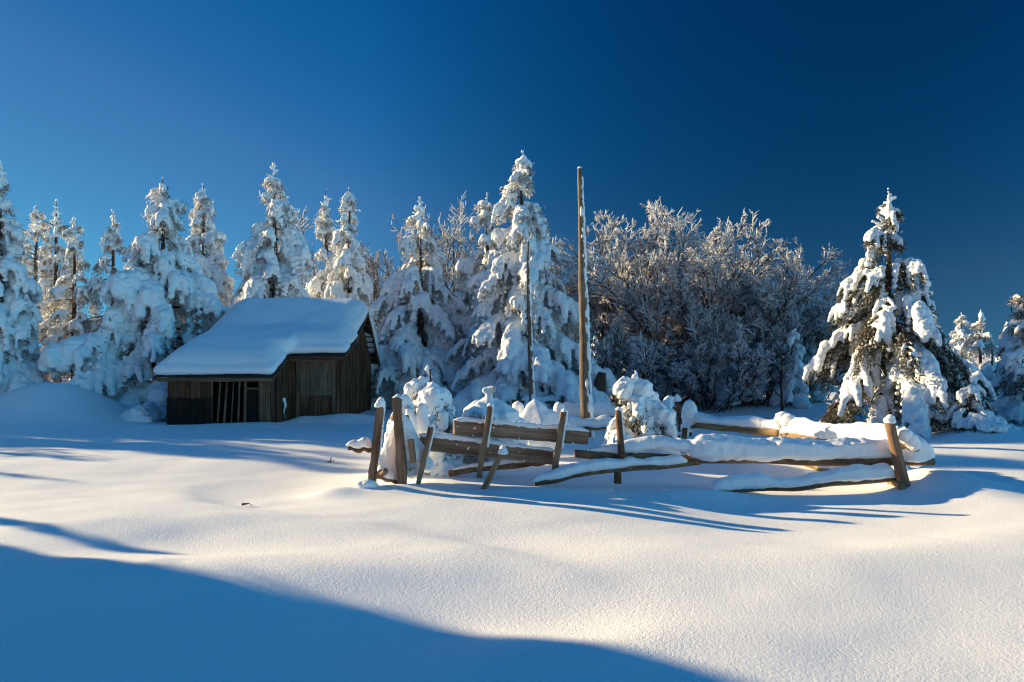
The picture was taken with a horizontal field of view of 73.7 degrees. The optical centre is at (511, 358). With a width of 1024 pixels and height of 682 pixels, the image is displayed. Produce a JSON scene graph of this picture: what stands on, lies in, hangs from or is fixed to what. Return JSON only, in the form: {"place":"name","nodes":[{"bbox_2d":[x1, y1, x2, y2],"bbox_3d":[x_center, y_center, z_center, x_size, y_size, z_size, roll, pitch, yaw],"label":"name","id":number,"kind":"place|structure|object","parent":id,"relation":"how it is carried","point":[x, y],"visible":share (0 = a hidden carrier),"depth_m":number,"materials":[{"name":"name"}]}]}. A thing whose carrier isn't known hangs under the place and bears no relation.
{"place":"outdoors","nodes":[
{"label":"outdoors","id":0,"kind":"place"},
{"bbox_2d":[0,354,1023,681],"bbox_3d":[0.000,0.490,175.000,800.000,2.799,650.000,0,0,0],"label":"ground","id":1,"kind":"structure","parent":0,"point":[144,552],"depth_m":5.39,"materials":[{"name":"white snow"}]},
{"bbox_2d":[0,160,50,394],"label":"snowy spruce","id":2,"kind":"object","parent":1,"relation":"on","point":[21,293],"visible":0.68,"depth_m":19.74,"materials":[{"name":"white wood"}]},
{"bbox_2d":[17,205,69,382],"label":"frosted pine","id":3,"kind":"object","parent":1,"relation":"on","point":[36,262],"visible":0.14,"depth_m":30.86,"materials":[{"name":"white plant"}]},
{"bbox_2d":[36,199,89,382],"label":"frosted pine","id":4,"kind":"object","parent":1,"relation":"on","point":[48,269],"visible":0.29,"depth_m":29.78,"materials":[{"name":"white plant"}]},
{"bbox_2d":[40,215,102,383],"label":"frosted pine","id":5,"kind":"object","parent":1,"relation":"on","point":[57,333],"visible":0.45,"depth_m":28.18,"materials":[{"name":"white plant"}]},
{"bbox_2d":[69,299,102,379],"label":"snowy spruce","id":6,"kind":"object","parent":1,"relation":"on","point":[95,312],"visible":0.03,"depth_m":35.91,"materials":[{"name":"white"}]},
{"bbox_2d":[75,209,151,379],"bbox_3d":[-17.110,-2.118,29.029,3.384,8.423,3.685,0,0,0],"label":"frosted pine","id":7,"kind":"object","parent":1,"relation":"on","point":[112,236],"visible":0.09,"depth_m":28.75,"materials":[{"name":"white plant"}]},
{"bbox_2d":[37,177,229,422],"bbox_3d":[-10.914,-1.774,21.397,6.213,7.876,7.466,0,0,0],"label":"snowy spruce","id":8,"kind":"object","parent":1,"relation":"on","point":[133,341],"visible":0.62,"depth_m":20.22,"materials":[{"name":"white wood"}]},
{"bbox_2d":[167,183,235,323],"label":"snowy spruce","id":9,"kind":"object","parent":1,"relation":"on","point":[212,260],"visible":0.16,"depth_m":25.69,"materials":[{"name":"white wood"}]},
{"bbox_2d":[153,297,379,424],"bbox_3d":[-6.636,0.131,19.999,4.556,4.025,6.266,0,0,0],"label":"wooden hut","id":10,"kind":"object","parent":1,"relation":"on","point":[251,360],"visible":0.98,"depth_m":18.30,"materials":[{"name":"brown wood"}]},
{"bbox_2d":[300,362,331,415],"bbox_3d":[-5.346,1.100,18.599,0.849,2.002,0.082,0,0,0],"label":"door","id":11,"kind":"structure","parent":10,"relation":"in","point":[316,377],"depth_m":18.61,"materials":[{"name":"brown wood"}]},
{"bbox_2d":[228,162,316,306],"bbox_3d":[-8.775,-2.497,24.939,5.912,9.348,6.003,0,0,-35],"label":"snowy spruce","id":12,"kind":"object","parent":1,"relation":"on","point":[269,268],"visible":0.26,"depth_m":24.58,"materials":[{"name":"white wood"}]},
{"bbox_2d":[239,190,324,286],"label":"bare bush","id":13,"kind":"object","parent":1,"relation":"on","point":[304,230],"visible":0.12,"depth_m":31.57,"materials":[{"name":"white plant"}]},
{"bbox_2d":[282,397,286,414],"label":"snowy sprig","id":14,"kind":"object","parent":1,"relation":"on","point":[284,401],"visible":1,"depth_m":17.93,"materials":[{"name":"white"}]},
{"bbox_2d":[305,189,341,297],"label":"snowy spruce","id":15,"kind":"object","parent":1,"relation":"on","point":[316,286],"visible":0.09,"depth_m":29.73,"materials":[{"name":"white wood"}]},
{"bbox_2d":[322,187,377,326],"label":"snowy spruce","id":16,"kind":"object","parent":1,"relation":"on","point":[354,281],"visible":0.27,"depth_m":27.27,"materials":[{"name":"white wood"}]},
{"bbox_2d":[344,215,449,325],"bbox_3d":[-5.815,-2.434,31.648,6.145,8.519,5.088,0,0,0],"label":"bare tree","id":17,"kind":"object","parent":1,"relation":"on","point":[372,263],"visible":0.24,"depth_m":30.73,"materials":[{"name":"white plant"}]},
{"bbox_2d":[377,414,433,479],"bbox_3d":[-1.467,1.221,9.342,0.826,0.919,0.434,0,0,-14],"label":"snow heap","id":18,"kind":"object","parent":1,"relation":"on","point":[388,456],"visible":0.61,"depth_m":9.26,"materials":[{"name":"white snow"}]},
{"bbox_2d":[368,196,470,409],"bbox_3d":[-3.259,-1.798,23.903,6.280,7.802,4.740,0,0,-13],"label":"snowy spruce","id":19,"kind":"object","parent":1,"relation":"on","point":[414,340],"visible":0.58,"depth_m":23.18,"materials":[{"name":"white wood"}]},
{"bbox_2d":[395,394,447,458],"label":"snowy bush","id":20,"kind":"object","parent":1,"relation":"on","point":[421,419],"visible":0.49,"depth_m":9.82,"materials":[{"name":"white snow"}]},
{"bbox_2d":[381,364,468,476],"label":"snowy young spruce","id":21,"kind":"object","parent":1,"relation":"on","point":[434,398],"visible":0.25,"depth_m":10.38,"materials":[{"name":"white wood"}]},
{"bbox_2d":[398,191,481,329],"bbox_3d":[-2.614,-2.667,30.237,4.652,8.908,5.185,0,0,-25],"label":"bare tree","id":22,"kind":"object","parent":1,"relation":"on","point":[447,246],"visible":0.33,"depth_m":29.43,"materials":[{"name":"white plant"}]},
{"bbox_2d":[346,395,589,487],"bbox_3d":[-0.611,1.201,9.470,3.283,1.413,1.034,0,0,-10],"label":"plank fence","id":23,"kind":"object","parent":1,"relation":"on","point":[482,446],"visible":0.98,"depth_m":9.35,"materials":[{"name":"weathered wood"},{"name":"snow"}]},
{"bbox_2d":[453,193,502,358],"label":"snowy spruce","id":24,"kind":"object","parent":1,"relation":"on","point":[466,269],"visible":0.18,"depth_m":25.22,"materials":[{"name":"white wood"}]},
{"bbox_2d":[481,445,507,488],"bbox_3d":[-0.229,1.445,8.937,0.364,0.607,0.143,0,0,0],"label":"leaning stake","id":25,"kind":"object","parent":1,"relation":"on","point":[502,450],"visible":1,"depth_m":8.91,"materials":[{"name":"brown wood"}]},
{"bbox_2d":[462,385,528,463],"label":"snowy bush","id":26,"kind":"object","parent":1,"relation":"on","point":[477,409],"visible":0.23,"depth_m":10.91,"materials":[{"name":"white snow"}]},
{"bbox_2d":[442,150,617,415],"bbox_3d":[0.448,-2.213,21.654,6.142,8.705,5.990,0,0,28],"label":"snowy spruce","id":27,"kind":"object","parent":1,"relation":"on","point":[499,326],"visible":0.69,"depth_m":20.68,"materials":[{"name":"white wood"}]},
{"bbox_2d":[526,240,534,401],"bbox_3d":[0.488,-0.569,17.002,0.230,4.742,0.172,0,0,30],"label":"bare pole","id":28,"kind":"object","parent":1,"relation":"on","point":[531,383],"visible":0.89,"depth_m":16.95,"materials":[{"name":"brown wood"}]},
{"bbox_2d":[512,394,565,403],"bbox_3d":[0.902,1.105,19.475,1.807,0.463,0.295,0,0,0],"label":"rail fence","id":29,"kind":"object","parent":1,"relation":"on","point":[547,399],"visible":0.53,"depth_m":19.41,"materials":[{"name":"white"}]},
{"bbox_2d":[512,399,570,449],"bbox_3d":[0.493,1.220,12.193,1.136,0.997,1.101,0,0,0],"label":"snow heap","id":30,"kind":"object","parent":1,"relation":"on","point":[535,411],"visible":0.41,"depth_m":11.82,"materials":[{"name":"white snow"}]},
{"bbox_2d":[515,233,578,342],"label":"bare tree","id":31,"kind":"object","parent":1,"relation":"on","point":[569,293],"visible":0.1,"depth_m":25.77,"materials":[{"name":"grey plant"}]},
{"bbox_2d":[577,166,594,436],"bbox_3d":[1.623,-1.155,14.995,0.378,6.115,0.289,0,0,0],"label":"bare pole","id":32,"kind":"object","parent":1,"relation":"on","point":[586,401],"visible":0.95,"depth_m":14.92,"materials":[{"name":"brown wood"}]},
{"bbox_2d":[575,338,624,397],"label":"bare bush","id":33,"kind":"object","parent":1,"relation":"on","point":[601,355],"visible":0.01,"depth_m":21.79,"materials":[{"name":"grey plant"}]},
{"bbox_2d":[590,364,616,394],"bbox_3d":[2.623,0.706,20.186,0.907,1.093,0.766,0,0,-31],"label":"snowy stump","id":34,"kind":"object","parent":1,"relation":"on","point":[604,379],"visible":0.57,"depth_m":19.89,"materials":[{"name":"white snow"}]},
{"bbox_2d":[590,326,616,374],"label":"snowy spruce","id":35,"kind":"object","parent":1,"relation":"on","point":[598,342],"visible":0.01,"depth_m":39.59,"materials":[{"name":"white"}]},
{"bbox_2d":[555,209,654,344],"bbox_3d":[3.409,-1.957,24.253,4.087,6.824,2.970,0,0,44],"label":"bare tree","id":36,"kind":"object","parent":1,"relation":"on","point":[604,238],"visible":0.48,"depth_m":23.92,"materials":[{"name":"white plant"}]},
{"bbox_2d":[563,401,676,429],"bbox_3d":[2.332,1.260,15.110,2.624,0.575,1.240,0,0,0],"label":"back rail fence","id":37,"kind":"object","parent":1,"relation":"on","point":[603,414],"visible":0.47,"depth_m":15.47,"materials":[{"name":"white"}]},
{"bbox_2d":[590,313,685,406],"bbox_3d":[3.743,0.105,21.415,2.802,3.163,3.452,0,0,44],"label":"bare bush","id":38,"kind":"object","parent":1,"relation":"on","point":[610,349],"visible":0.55,"depth_m":21.01,"materials":[{"name":"grey plant"}]},
{"bbox_2d":[608,220,667,359],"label":"bare tree","id":39,"kind":"object","parent":1,"relation":"on","point":[647,262],"visible":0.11,"depth_m":23.28,"materials":[{"name":"grey plant"}]},
{"bbox_2d":[596,371,682,469],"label":"snowy pine sapling","id":40,"kind":"object","parent":1,"relation":"on","point":[646,412],"visible":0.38,"depth_m":10.96,"materials":[{"name":"white snow"}]},
{"bbox_2d":[628,347,702,403],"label":"bare bush","id":41,"kind":"object","parent":1,"relation":"on","point":[679,372],"visible":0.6,"depth_m":20.66,"materials":[{"name":"grey plant"}]},
{"bbox_2d":[658,395,673,408],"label":"snowy stumps","id":42,"kind":"object","parent":1,"relation":"on","point":[667,401],"visible":0.22,"depth_m":14.13,"materials":[{"name":"white snow"}]},
{"bbox_2d":[574,222,793,353],"bbox_3d":[4.967,-1.494,24.147,5.722,6.012,8.966,0,0,-25],"label":"bare bush","id":43,"kind":"object","parent":1,"relation":"on","point":[722,292],"visible":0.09,"depth_m":22.76,"materials":[{"name":"grey plant"}]},
{"bbox_2d":[648,322,721,403],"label":"bare bush","id":44,"kind":"object","parent":1,"relation":"on","point":[683,354],"visible":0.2,"depth_m":21.32,"materials":[{"name":"grey plant"}]},
{"bbox_2d":[553,198,852,403],"bbox_3d":[6.117,-2.046,22.940,9.962,7.157,6.358,0,0,0],"label":"bare bush","id":45,"kind":"object","parent":1,"relation":"on","point":[627,299],"visible":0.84,"depth_m":21.48,"materials":[{"name":"grey plant"}]},
{"bbox_2d":[647,322,775,412],"bbox_3d":[6.169,0.304,20.986,3.967,2.708,2.614,0,0,37],"label":"bare bush","id":46,"kind":"object","parent":1,"relation":"on","point":[732,387],"visible":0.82,"depth_m":20.38,"materials":[{"name":"grey plant"}]},
{"bbox_2d":[531,407,935,492],"bbox_3d":[2.979,1.242,9.140,5.459,1.181,0.544,0,0,0],"label":"rail fence","id":47,"kind":"object","parent":1,"relation":"on","point":[861,460],"visible":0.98,"depth_m":9.12,"materials":[{"name":"brown weathered wood"}]},
{"bbox_2d":[678,237,832,380],"bbox_3d":[7.971,-1.551,25.329,7.025,6.153,7.093,0,0,-26],"label":"bare bush","id":48,"kind":"object","parent":1,"relation":"on","point":[736,272],"visible":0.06,"depth_m":23.12,"materials":[{"name":"grey plant"}]},
{"bbox_2d":[705,321,810,406],"bbox_3d":[7.755,0.205,21.390,3.280,2.704,2.662,0,0,-38],"label":"bare bush","id":49,"kind":"object","parent":1,"relation":"on","point":[762,389],"visible":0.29,"depth_m":20.91,"materials":[{"name":"grey plant"}]},
{"bbox_2d":[670,227,854,399],"bbox_3d":[8.511,-1.437,23.117,7.395,5.805,7.467,0,0,0],"label":"bare bush","id":50,"kind":"object","parent":1,"relation":"on","point":[788,320],"visible":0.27,"depth_m":21.83,"materials":[{"name":"grey plant"}]},
{"bbox_2d":[762,341,794,410],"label":"dead stem","id":51,"kind":"object","parent":1,"relation":"on","point":[781,372],"visible":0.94,"depth_m":19.95,"materials":[{"name":"brown plant"}]},
{"bbox_2d":[766,325,811,408],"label":"snowy spruce","id":52,"kind":"object","parent":1,"relation":"on","point":[795,391],"visible":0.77,"depth_m":20.71,"materials":[{"name":"white wood"}]},
{"bbox_2d":[672,394,920,471],"bbox_3d":[4.058,1.392,11.096,1.068,1.386,4.979,0,0,-29],"label":"side rail fence","id":53,"kind":"object","parent":1,"relation":"on","point":[691,417],"visible":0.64,"depth_m":10.94,"materials":[{"name":"white weathered wood"}]},
{"bbox_2d":[756,291,849,399],"bbox_3d":[10.352,-0.414,22.969,4.680,3.754,3.028,0,0,0],"label":"bare bush","id":54,"kind":"object","parent":1,"relation":"on","point":[821,304],"visible":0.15,"depth_m":22.45,"materials":[{"name":"grey plant"}]},
{"bbox_2d":[771,344,850,402],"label":"bare bush","id":55,"kind":"object","parent":1,"relation":"on","point":[816,396],"visible":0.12,"depth_m":21.42,"materials":[{"name":"grey plant"}]},
{"bbox_2d":[802,188,1023,439],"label":"snowy pine","id":56,"kind":"object","parent":1,"relation":"on","point":[919,383],"visible":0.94,"depth_m":15.76,"materials":[{"name":"white plant"}]},
{"bbox_2d":[932,311,941,330],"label":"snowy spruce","id":57,"kind":"object","parent":1,"relation":"on","point":[935,322],"visible":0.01,"depth_m":41.91,"materials":[{"name":"white"}]},
{"bbox_2d":[948,313,977,365],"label":"snowy spruce","id":58,"kind":"object","parent":1,"relation":"on","point":[957,334],"visible":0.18,"depth_m":35.85,"materials":[{"name":"white"}]},
{"bbox_2d":[931,371,1010,433],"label":"pine sapling","id":59,"kind":"object","parent":1,"relation":"on","point":[973,414],"visible":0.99,"depth_m":14.15,"materials":[{"name":"white plant"}]},
{"bbox_2d":[950,310,1002,403],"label":"snowy pine","id":60,"kind":"object","parent":1,"relation":"on","point":[974,344],"visible":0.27,"depth_m":23.86,"materials":[{"name":"white plant"}]},
{"bbox_2d":[967,347,1017,405],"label":"snowy spruce","id":61,"kind":"object","parent":1,"relation":"on","point":[987,373],"visible":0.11,"depth_m":18.25,"materials":[{"name":"white wood"}]},
{"bbox_2d":[981,294,1023,426],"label":"snowy pine","id":62,"kind":"object","parent":1,"relation":"on","point":[1008,406],"visible":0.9,"depth_m":17.03,"materials":[{"name":"white plant"}]},
{"bbox_2d":[995,321,1023,390],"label":"frosted pine","id":63,"kind":"object","parent":1,"relation":"on","point":[997,346],"visible":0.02,"depth_m":34.13,"materials":[{"name":"white"}]},
{"bbox_2d":[0,0,1023,352],"label":"sky","id":64,"kind":"structure","parent":0,"point":[803,115],"materials":[{"name":"blue"}]}
]}

